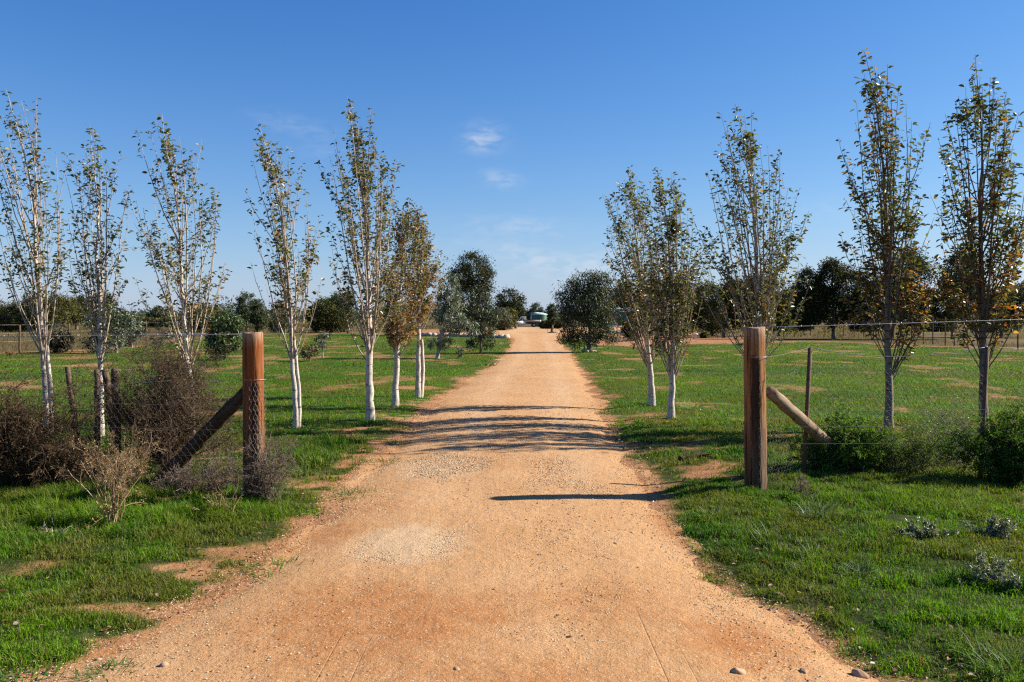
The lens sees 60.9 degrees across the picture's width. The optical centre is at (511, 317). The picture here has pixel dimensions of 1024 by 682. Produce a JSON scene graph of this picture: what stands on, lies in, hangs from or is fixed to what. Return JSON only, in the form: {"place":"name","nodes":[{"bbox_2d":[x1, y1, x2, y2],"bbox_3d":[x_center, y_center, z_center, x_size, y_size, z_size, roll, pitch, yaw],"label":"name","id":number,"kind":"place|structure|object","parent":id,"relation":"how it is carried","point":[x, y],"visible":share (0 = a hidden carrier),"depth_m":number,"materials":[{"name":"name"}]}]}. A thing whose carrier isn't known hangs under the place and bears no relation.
{"place":"outdoors","nodes":[
{"label":"outdoors","id":0,"kind":"place"},
{"bbox_2d":[0,327,916,681],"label":"road","id":1,"kind":"structure","parent":0,"point":[441,629],"depth_m":5.11,"materials":[{"name":"gravel"}]},
{"bbox_2d":[70,653,146,681],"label":"grass tuft","id":2,"kind":"object","parent":1,"relation":"on","point":[90,668],"visible":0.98,"depth_m":3.97,"materials":[{"name":"plant"}]},
{"bbox_2d":[731,667,745,674],"bbox_3d":[1.002,1.574,3.872,0.074,0.048,0.057,0,0,21],"label":"stone","id":3,"kind":"object","parent":1,"relation":"on","point":[740,671],"visible":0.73,"depth_m":3.85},
{"bbox_2d":[851,669,868,678],"bbox_3d":[1.573,1.611,3.933,0.068,0.048,0.060,0,0,10],"label":"stone","id":4,"kind":"object","parent":1,"relation":"on","point":[859,673],"visible":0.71,"depth_m":3.92,"materials":[{"name":"stone"}]},
{"bbox_2d":[0,390,1011,681],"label":"fallen leaves","id":5,"kind":"object","parent":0,"point":[640,474],"depth_m":6.78,"materials":[{"name":"plant"}]},
{"bbox_2d":[0,318,1023,681],"bbox_3d":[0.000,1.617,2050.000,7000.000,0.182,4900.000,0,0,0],"label":"ground","id":6,"kind":"structure","parent":0,"point":[302,520],"depth_m":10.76,"materials":[{"name":"plant"}]},
{"bbox_2d":[0,295,34,331],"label":"evergreen tree","id":7,"kind":"object","parent":6,"relation":"on","point":[7,324],"visible":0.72,"depth_m":99.21,"materials":[{"name":"green plant"}]},
{"bbox_2d":[0,396,55,485],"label":"dry bush","id":8,"kind":"object","parent":6,"relation":"on","point":[3,409],"visible":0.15,"depth_m":8.10,"materials":[{"name":"brown plant"}]},
{"bbox_2d":[0,660,66,681],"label":"grass tuft","id":9,"kind":"object","parent":6,"relation":"on","point":[36,667],"visible":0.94,"depth_m":3.99,"materials":[{"name":"plant"}]},
{"bbox_2d":[0,91,76,430],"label":"upright tree","id":10,"kind":"object","parent":6,"relation":"on","point":[37,254],"visible":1,"depth_m":11.97,"materials":[{"name":"green plant"}]},
{"bbox_2d":[3,518,80,536],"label":"dry weed","id":11,"kind":"object","parent":6,"relation":"on","point":[46,529],"visible":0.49,"depth_m":6.40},
{"bbox_2d":[11,288,84,331],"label":"evergreen tree","id":12,"kind":"object","parent":6,"relation":"on","point":[67,306],"visible":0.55,"depth_m":99.12,"materials":[{"name":"green plant"}]},
{"bbox_2d":[0,361,116,491],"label":"dry bush","id":13,"kind":"object","parent":6,"relation":"on","point":[13,472],"visible":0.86,"depth_m":7.96,"materials":[{"name":"brown plant"}]},
{"bbox_2d":[47,328,75,352],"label":"shrub","id":14,"kind":"object","parent":6,"relation":"on","point":[61,343],"visible":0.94,"depth_m":39.77,"materials":[{"name":"green plant"}]},
{"bbox_2d":[64,294,92,329],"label":"evergreen tree","id":15,"kind":"object","parent":6,"relation":"on","point":[77,321],"visible":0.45,"depth_m":114.64,"materials":[{"name":"green plant"}]},
{"bbox_2d":[18,422,147,486],"bbox_3d":[-4.050,1.286,8.114,1.178,0.633,0.858,0,0,0],"label":"dry bush","id":16,"kind":"object","parent":6,"relation":"on","point":[63,476],"visible":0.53,"depth_m":8.01,"materials":[{"name":"brown plant"}]},
{"bbox_2d":[82,291,118,324],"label":"evergreen tree","id":17,"kind":"object","parent":6,"relation":"on","point":[110,295],"visible":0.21,"depth_m":119.52,"materials":[{"name":"green plant"}]},
{"bbox_2d":[61,123,140,436],"bbox_3d":[-5.505,-0.459,11.643,0.951,4.222,0.857,0,0,-40],"label":"upright tree","id":18,"kind":"object","parent":6,"relation":"on","point":[100,349],"visible":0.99,"depth_m":11.60,"materials":[{"name":"green plant"}]},
{"bbox_2d":[50,428,153,526],"bbox_3d":[-3.096,1.212,6.619,0.728,0.766,0.438,0,0,0],"label":"dry bush","id":19,"kind":"object","parent":6,"relation":"on","point":[105,510],"visible":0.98,"depth_m":6.60,"materials":[{"name":"brown plant"}]},
{"bbox_2d":[77,301,138,353],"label":"gum tree","id":20,"kind":"object","parent":6,"relation":"on","point":[120,342],"visible":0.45,"depth_m":38.88,"materials":[{"name":"green plant"}]},
{"bbox_2d":[7,321,210,352],"bbox_3d":[-25.079,0.945,60.366,1.911,1.514,43.781,0,0,-6],"label":"wire fence","id":21,"kind":"object","parent":6,"relation":"on","point":[19,346],"visible":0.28,"depth_m":39.99,"materials":[{"name":"brown metal"}]},
{"bbox_2d":[77,416,179,485],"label":"dry bush","id":22,"kind":"object","parent":6,"relation":"on","point":[135,466],"visible":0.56,"depth_m":8.06,"materials":[{"name":"brown plant"}]},
{"bbox_2d":[0,332,265,501],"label":"wire fence","id":23,"kind":"object","parent":6,"relation":"on","point":[249,395],"visible":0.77,"depth_m":7.64,"materials":[{"name":"brown wood"}]},
{"bbox_2d":[122,315,148,347],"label":"gum tree","id":24,"kind":"object","parent":6,"relation":"on","point":[136,331],"visible":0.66,"depth_m":46.34,"materials":[{"name":"green plant"}]},
{"bbox_2d":[131,314,163,327],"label":"shrub","id":25,"kind":"object","parent":6,"relation":"on","point":[149,323],"visible":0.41,"depth_m":139.59,"materials":[{"name":"green plant"}]},
{"bbox_2d":[106,367,199,444],"bbox_3d":[-4.217,1.072,10.318,1.744,1.080,0.830,0,0,19],"label":"dead shrub","id":26,"kind":"object","parent":6,"relation":"on","point":[138,394],"visible":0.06,"depth_m":10.39,"materials":[{"name":"brown plant"}]},
{"bbox_2d":[144,305,170,319],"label":"evergreen tree","id":27,"kind":"object","parent":6,"relation":"on","point":[155,313],"visible":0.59,"depth_m":169.28,"materials":[{"name":"green plant"}]},
{"bbox_2d":[150,329,169,350],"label":"gum tree","id":28,"kind":"object","parent":6,"relation":"on","point":[159,339],"visible":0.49,"depth_m":39.47,"materials":[{"name":"green plant"}]},
{"bbox_2d":[68,325,267,474],"bbox_3d":[-3.230,0.830,8.939,1.835,1.541,2.216,0,0,40],"label":"dead shrub","id":29,"kind":"object","parent":6,"relation":"on","point":[168,373],"visible":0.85,"depth_m":8.61,"materials":[{"name":"brown plant"}]},
{"bbox_2d":[160,315,187,328],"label":"shrub","id":30,"kind":"object","parent":6,"relation":"on","point":[179,319],"visible":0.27,"depth_m":119.60,"materials":[{"name":"green plant"}]},
{"bbox_2d":[123,114,231,408],"bbox_3d":[-4.437,-0.528,11.599,1.337,4.397,1.048,0,0,32],"label":"upright tree","id":31,"kind":"object","parent":6,"relation":"on","point":[183,298],"visible":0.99,"depth_m":11.58,"materials":[{"name":"green plant"}]},
{"bbox_2d":[148,456,213,491],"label":"dead shrub","id":32,"kind":"object","parent":6,"relation":"on","point":[175,477],"visible":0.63,"depth_m":7.99,"materials":[{"name":"plant"}]},
{"bbox_2d":[150,435,242,495],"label":"dead shrub","id":33,"kind":"object","parent":6,"relation":"on","point":[210,485],"visible":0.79,"depth_m":7.76,"materials":[{"name":"plant"}]},
{"bbox_2d":[179,299,225,332],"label":"evergreen tree","id":34,"kind":"object","parent":6,"relation":"on","point":[199,327],"visible":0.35,"depth_m":94.27,"materials":[{"name":"green plant"}]},
{"bbox_2d":[187,474,247,513],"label":"dry weed","id":35,"kind":"object","parent":6,"relation":"on","point":[222,500],"visible":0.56,"depth_m":6.97,"materials":[{"name":"plant"}]},
{"bbox_2d":[198,308,247,359],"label":"gum tree","id":36,"kind":"object","parent":6,"relation":"on","point":[230,325],"visible":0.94,"depth_m":32.77,"materials":[{"name":"green plant"}]},
{"bbox_2d":[232,291,257,331],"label":"evergreen tree","id":37,"kind":"object","parent":6,"relation":"on","point":[242,308],"visible":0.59,"depth_m":99.48,"materials":[{"name":"green plant"}]},
{"bbox_2d":[200,430,307,503],"bbox_3d":[-2.141,1.284,7.377,0.954,0.659,0.644,0,0,-27],"label":"dead shrub","id":38,"kind":"object","parent":6,"relation":"on","point":[272,473],"visible":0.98,"depth_m":7.38,"materials":[{"name":"plant"}]},
{"bbox_2d":[248,298,266,331],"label":"evergreen tree","id":39,"kind":"object","parent":6,"relation":"on","point":[259,318],"visible":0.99,"depth_m":97.58,"materials":[{"name":"green plant"}]},
{"bbox_2d":[239,554,314,580],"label":"grass tuft","id":40,"kind":"object","parent":6,"relation":"on","point":[277,564],"visible":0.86,"depth_m":5.66,"materials":[{"name":"plant"}]},
{"bbox_2d":[274,300,283,316],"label":"evergreen tree","id":41,"kind":"object","parent":6,"relation":"on","point":[278,304],"visible":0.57,"depth_m":139.74,"materials":[{"name":"green plant"}]},
{"bbox_2d":[265,305,295,332],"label":"evergreen tree","id":42,"kind":"object","parent":6,"relation":"on","point":[284,321],"visible":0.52,"depth_m":89.52,"materials":[{"name":"green plant"}]},
{"bbox_2d":[243,124,325,428],"bbox_3d":[-3.337,-0.585,12.836,1.072,4.524,1.092,0,0,45],"label":"upright tree","id":43,"kind":"object","parent":6,"relation":"on","point":[293,346],"visible":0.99,"depth_m":12.73,"materials":[{"name":"green plant"}]},
{"bbox_2d":[299,343,320,361],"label":"sapling","id":44,"kind":"object","parent":6,"relation":"on","point":[312,348],"visible":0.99,"depth_m":32.30,"materials":[{"name":"green plant"}]},
{"bbox_2d":[313,332,331,357],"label":"gum tree","id":45,"kind":"object","parent":6,"relation":"on","point":[322,343],"visible":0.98,"depth_m":35.15,"materials":[{"name":"green plant"}]},
{"bbox_2d":[306,296,341,316],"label":"evergreen tree","id":46,"kind":"object","parent":6,"relation":"on","point":[325,297],"visible":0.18,"depth_m":104.73,"materials":[{"name":"green plant"}]},
{"bbox_2d":[302,298,355,332],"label":"evergreen tree","id":47,"kind":"object","parent":6,"relation":"on","point":[324,320],"visible":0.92,"depth_m":94.33,"materials":[{"name":"green plant"}]},
{"bbox_2d":[329,285,360,331],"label":"evergreen tree","id":48,"kind":"object","parent":6,"relation":"on","point":[336,295],"visible":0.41,"depth_m":97.73,"materials":[{"name":"green plant"}]},
{"bbox_2d":[331,484,377,499],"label":"grass tuft","id":49,"kind":"object","parent":6,"relation":"on","point":[348,492],"visible":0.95,"depth_m":7.98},
{"bbox_2d":[314,98,412,420],"bbox_3d":[-2.327,-0.900,13.687,1.560,5.160,1.484,0,0,0],"label":"upright tree","id":50,"kind":"object","parent":6,"relation":"on","point":[371,330],"visible":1,"depth_m":13.68,"materials":[{"name":"green plant"}]},
{"bbox_2d":[360,455,400,466],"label":"grass tuft","id":51,"kind":"object","parent":6,"relation":"on","point":[380,461],"visible":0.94,"depth_m":9.74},
{"bbox_2d":[372,184,441,406],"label":"upright tree","id":52,"kind":"object","parent":6,"relation":"on","point":[399,328],"visible":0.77,"depth_m":15.88,"materials":[{"name":"green plant"}]},
{"bbox_2d":[399,203,449,397],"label":"upright tree","id":53,"kind":"object","parent":6,"relation":"on","point":[419,377],"visible":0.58,"depth_m":17.72,"materials":[{"name":"green plant"}]},
{"bbox_2d":[424,269,481,358],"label":"gum tree","id":54,"kind":"object","parent":6,"relation":"on","point":[448,305],"visible":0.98,"depth_m":35.10,"materials":[{"name":"green plant"}]},
{"bbox_2d":[455,342,464,358],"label":"sapling","id":55,"kind":"object","parent":6,"relation":"on","point":[459,350],"visible":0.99,"depth_m":35.15,"materials":[{"name":"green plant"}]},
{"bbox_2d":[445,248,503,332],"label":"evergreen tree","id":56,"kind":"object","parent":6,"relation":"on","point":[485,272],"visible":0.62,"depth_m":79.39,"materials":[{"name":"green plant"}]},
{"bbox_2d":[463,283,502,353],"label":"gum tree","id":57,"kind":"object","parent":6,"relation":"on","point":[484,315],"visible":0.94,"depth_m":39.40,"materials":[{"name":"green plant"}]},
{"bbox_2d":[0,295,998,322],"bbox_3d":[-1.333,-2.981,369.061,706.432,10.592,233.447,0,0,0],"label":"treeline","id":58,"kind":"object","parent":6,"relation":"on","point":[141,312],"visible":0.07,"depth_m":288.99,"materials":[{"name":"green plant"}]},
{"bbox_2d":[487,307,513,329],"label":"shrub","id":59,"kind":"object","parent":6,"relation":"on","point":[506,322],"visible":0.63,"depth_m":111.35,"materials":[{"name":"green plant"}]},
{"bbox_2d":[492,285,528,321],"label":"evergreen tree","id":60,"kind":"object","parent":6,"relation":"on","point":[517,305],"visible":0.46,"depth_m":174.84,"materials":[{"name":"green plant"}]},
{"bbox_2d":[0,323,1023,352],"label":"dry grass","id":61,"kind":"structure","parent":6,"relation":"on","point":[839,335],"depth_m":79.31,"materials":[{"name":"plant"}]},
{"bbox_2d":[505,306,518,328],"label":"evergreen tree","id":62,"kind":"object","parent":6,"relation":"on","point":[514,316],"visible":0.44,"depth_m":129.59,"materials":[{"name":"green plant"}]},
{"bbox_2d":[517,317,540,326],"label":"flatbed truck","id":63,"kind":"object","parent":6,"relation":"on","point":[521,321],"visible":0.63,"depth_m":151.13,"materials":[{"name":"white paint"}]},
{"bbox_2d":[525,302,547,319],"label":"evergreen tree","id":64,"kind":"object","parent":6,"relation":"on","point":[533,310],"visible":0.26,"depth_m":229.63,"materials":[{"name":"green plant"}]},
{"bbox_2d":[531,312,547,325],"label":"water tank","id":65,"kind":"object","parent":6,"relation":"on","point":[539,316],"visible":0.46,"depth_m":163.77,"materials":[{"name":"white paint"}]},
{"bbox_2d":[538,320,562,328],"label":"shrub","id":66,"kind":"object","parent":6,"relation":"on","point":[542,325],"visible":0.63,"depth_m":126.61,"materials":[{"name":"green plant"}]},
{"bbox_2d":[546,309,555,331],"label":"evergreen tree","id":67,"kind":"object","parent":6,"relation":"on","point":[550,319],"visible":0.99,"depth_m":91.80,"materials":[{"name":"green plant"}]},
{"bbox_2d":[546,303,558,319],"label":"evergreen tree","id":68,"kind":"object","parent":6,"relation":"on","point":[551,306],"visible":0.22,"depth_m":229.26,"materials":[{"name":"green plant"}]},
{"bbox_2d":[549,265,624,350],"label":"gum tree","id":69,"kind":"object","parent":6,"relation":"on","point":[585,312],"visible":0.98,"depth_m":40.73,"materials":[{"name":"green plant"}]},
{"bbox_2d":[599,278,638,322],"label":"evergreen tree","id":70,"kind":"object","parent":6,"relation":"on","point":[625,303],"visible":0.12,"depth_m":176.57,"materials":[{"name":"green plant"}]},
{"bbox_2d":[613,308,633,325],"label":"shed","id":71,"kind":"structure","parent":6,"relation":"on","point":[621,313],"depth_m":160.01,"materials":[{"name":"metal"}]},
{"bbox_2d":[620,321,642,337],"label":"shrub","id":72,"kind":"object","parent":6,"relation":"on","point":[625,331],"visible":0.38,"depth_m":69.67,"materials":[{"name":"green plant"}]},
{"bbox_2d":[596,165,669,405],"bbox_3d":[2.294,-0.573,16.257,1.430,4.545,1.567,0,0,-27],"label":"upright tree","id":73,"kind":"object","parent":6,"relation":"on","point":[648,357],"visible":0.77,"depth_m":16.15,"materials":[{"name":"green plant"}]},
{"bbox_2d":[629,277,700,332],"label":"evergreen tree","id":74,"kind":"object","parent":6,"relation":"on","point":[664,316],"visible":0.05,"depth_m":91.32,"materials":[{"name":"green plant"}]},
{"bbox_2d":[629,166,716,418],"bbox_3d":[2.553,-0.385,14.221,1.181,4.165,1.274,0,0,-40],"label":"upright tree","id":75,"kind":"object","parent":6,"relation":"on","point":[675,296],"visible":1,"depth_m":14.09,"materials":[{"name":"green plant"}]},
{"bbox_2d":[674,396,710,408],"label":"grass tuft","id":76,"kind":"object","parent":6,"relation":"on","point":[686,405],"visible":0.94,"depth_m":15.69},
{"bbox_2d":[674,276,735,334],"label":"evergreen tree","id":77,"kind":"object","parent":6,"relation":"on","point":[706,287],"visible":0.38,"depth_m":79.30,"materials":[{"name":"green plant"}]},
{"bbox_2d":[699,331,710,337],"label":"shrub","id":78,"kind":"object","parent":6,"relation":"on","point":[704,334],"visible":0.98,"depth_m":68.82,"materials":[{"name":"green plant"}]},
{"bbox_2d":[692,497,737,520],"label":"grass tuft","id":79,"kind":"object","parent":6,"relation":"on","point":[716,510],"visible":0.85,"depth_m":7.03,"materials":[{"name":"plant"}]},
{"bbox_2d":[701,271,783,337],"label":"evergreen tree","id":80,"kind":"object","parent":6,"relation":"on","point":[733,316],"visible":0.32,"depth_m":71.51,"materials":[{"name":"green plant"}]},
{"bbox_2d":[691,104,813,359],"bbox_3d":[3.767,-0.785,13.346,1.696,4.953,1.467,0,0,30],"label":"upright tree","id":81,"kind":"object","parent":6,"relation":"on","point":[760,302],"visible":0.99,"depth_m":13.24,"materials":[{"name":"green plant"}]},
{"bbox_2d":[743,519,792,547],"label":"grass tuft","id":82,"kind":"object","parent":6,"relation":"on","point":[767,535],"visible":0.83,"depth_m":6.23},
{"bbox_2d":[743,276,800,335],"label":"evergreen tree","id":83,"kind":"object","parent":6,"relation":"on","point":[782,307],"visible":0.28,"depth_m":77.26,"materials":[{"name":"green plant"}]},
{"bbox_2d":[774,470,817,496],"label":"dry weed","id":84,"kind":"object","parent":6,"relation":"on","point":[801,486],"visible":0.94,"depth_m":7.63,"materials":[{"name":"plant"}]},
{"bbox_2d":[787,538,830,558],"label":"grass tuft","id":85,"kind":"object","parent":6,"relation":"on","point":[809,548],"visible":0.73,"depth_m":5.87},
{"bbox_2d":[789,490,844,522],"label":"grass tuft","id":86,"kind":"object","parent":6,"relation":"on","point":[817,511],"visible":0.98,"depth_m":6.94,"materials":[{"name":"plant"}]},
{"bbox_2d":[787,256,879,338],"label":"evergreen tree","id":87,"kind":"object","parent":6,"relation":"on","point":[821,303],"visible":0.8,"depth_m":65.42,"materials":[{"name":"green plant"}]},
{"bbox_2d":[787,401,904,472],"bbox_3d":[3.436,1.216,8.961,1.034,0.727,0.964,0,0,42],"label":"green bush","id":88,"kind":"object","parent":6,"relation":"on","point":[845,456],"visible":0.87,"depth_m":8.78,"materials":[{"name":"green plant"}]},
{"bbox_2d":[832,553,879,574],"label":"grass tuft","id":89,"kind":"object","parent":6,"relation":"on","point":[861,568],"visible":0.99,"depth_m":5.47,"materials":[{"name":"plant"}]},
{"bbox_2d":[848,320,883,331],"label":"shrub","id":90,"kind":"object","parent":6,"relation":"on","point":[858,326],"visible":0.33,"depth_m":99.59,"materials":[{"name":"green plant"}]},
{"bbox_2d":[743,319,1023,489],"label":"wire fence","id":91,"kind":"object","parent":6,"relation":"on","point":[757,392],"visible":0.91,"depth_m":8.00,"materials":[{"name":"brown wood"}]},
{"bbox_2d":[834,48,944,429],"bbox_3d":[5.428,-1.108,12.524,1.392,5.554,1.544,0,0,-42],"label":"upright tree","id":92,"kind":"object","parent":6,"relation":"on","point":[885,250],"visible":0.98,"depth_m":12.52,"materials":[{"name":"green plant"}]},
{"bbox_2d":[775,317,1018,348],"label":"wire fence","id":93,"kind":"object","parent":6,"relation":"on","point":[1017,337],"visible":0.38,"depth_m":54.22,"materials":[{"name":"brown metal"}]},
{"bbox_2d":[854,242,943,337],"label":"evergreen tree","id":94,"kind":"object","parent":6,"relation":"on","point":[921,266],"visible":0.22,"depth_m":63.40,"materials":[{"name":"green plant"}]},
{"bbox_2d":[848,405,959,474],"bbox_3d":[3.953,1.245,8.961,1.226,0.674,0.994,0,0,0],"label":"green bush","id":95,"kind":"object","parent":6,"relation":"on","point":[890,451],"visible":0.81,"depth_m":8.78,"materials":[{"name":"green plant"}]},
{"bbox_2d":[895,515,959,539],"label":"shrub","id":96,"kind":"object","parent":6,"relation":"on","point":[914,531],"visible":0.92,"depth_m":6.27,"materials":[{"name":"green plant"}]},
{"bbox_2d":[915,317,957,331],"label":"shrub","id":97,"kind":"object","parent":6,"relation":"on","point":[941,327],"visible":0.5,"depth_m":99.43,"materials":[{"name":"green plant"}]},
{"bbox_2d":[901,392,1013,471],"bbox_3d":[4.697,1.194,9.393,1.218,0.832,1.344,0,0,-22],"label":"dead shrub","id":98,"kind":"object","parent":6,"relation":"on","point":[959,426],"visible":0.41,"depth_m":9.41,"materials":[{"name":"brown plant"}]},
{"bbox_2d":[929,246,997,338],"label":"evergreen tree","id":99,"kind":"object","parent":6,"relation":"on","point":[942,316],"visible":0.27,"depth_m":63.62,"materials":[{"name":"green plant"}]},
{"bbox_2d":[931,55,1023,432],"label":"upright tree","id":100,"kind":"object","parent":6,"relation":"on","point":[991,208],"visible":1,"depth_m":11.86,"materials":[{"name":"green plant"}]},
{"bbox_2d":[940,400,1023,486],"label":"green bush","id":101,"kind":"object","parent":6,"relation":"on","point":[1005,460],"visible":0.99,"depth_m":8.32,"materials":[{"name":"green plant"}]},
{"bbox_2d":[947,626,1023,681],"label":"grass tuft","id":102,"kind":"object","parent":6,"relation":"on","point":[1000,668],"visible":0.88,"depth_m":3.97,"materials":[{"name":"plant"}]},
{"bbox_2d":[959,513,1017,537],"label":"shrub","id":103,"kind":"object","parent":6,"relation":"on","point":[996,527],"visible":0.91,"depth_m":6.32,"materials":[{"name":"green plant"}]},
{"bbox_2d":[957,547,1023,592],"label":"shrub","id":104,"kind":"object","parent":6,"relation":"on","point":[1000,575],"visible":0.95,"depth_m":5.19,"materials":[{"name":"green plant"}]},
{"bbox_2d":[971,318,1023,332],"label":"shrub","id":105,"kind":"object","parent":6,"relation":"on","point":[990,327],"visible":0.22,"depth_m":94.60,"materials":[{"name":"green plant"}]},
{"bbox_2d":[976,280,1023,337],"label":"evergreen tree","id":106,"kind":"object","parent":6,"relation":"on","point":[1020,294],"visible":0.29,"depth_m":69.14,"materials":[{"name":"green plant"}]},
{"bbox_2d":[0,0,1023,314],"label":"sky","id":107,"kind":"structure","parent":0,"point":[509,122],"materials":[{"name":"blue"}]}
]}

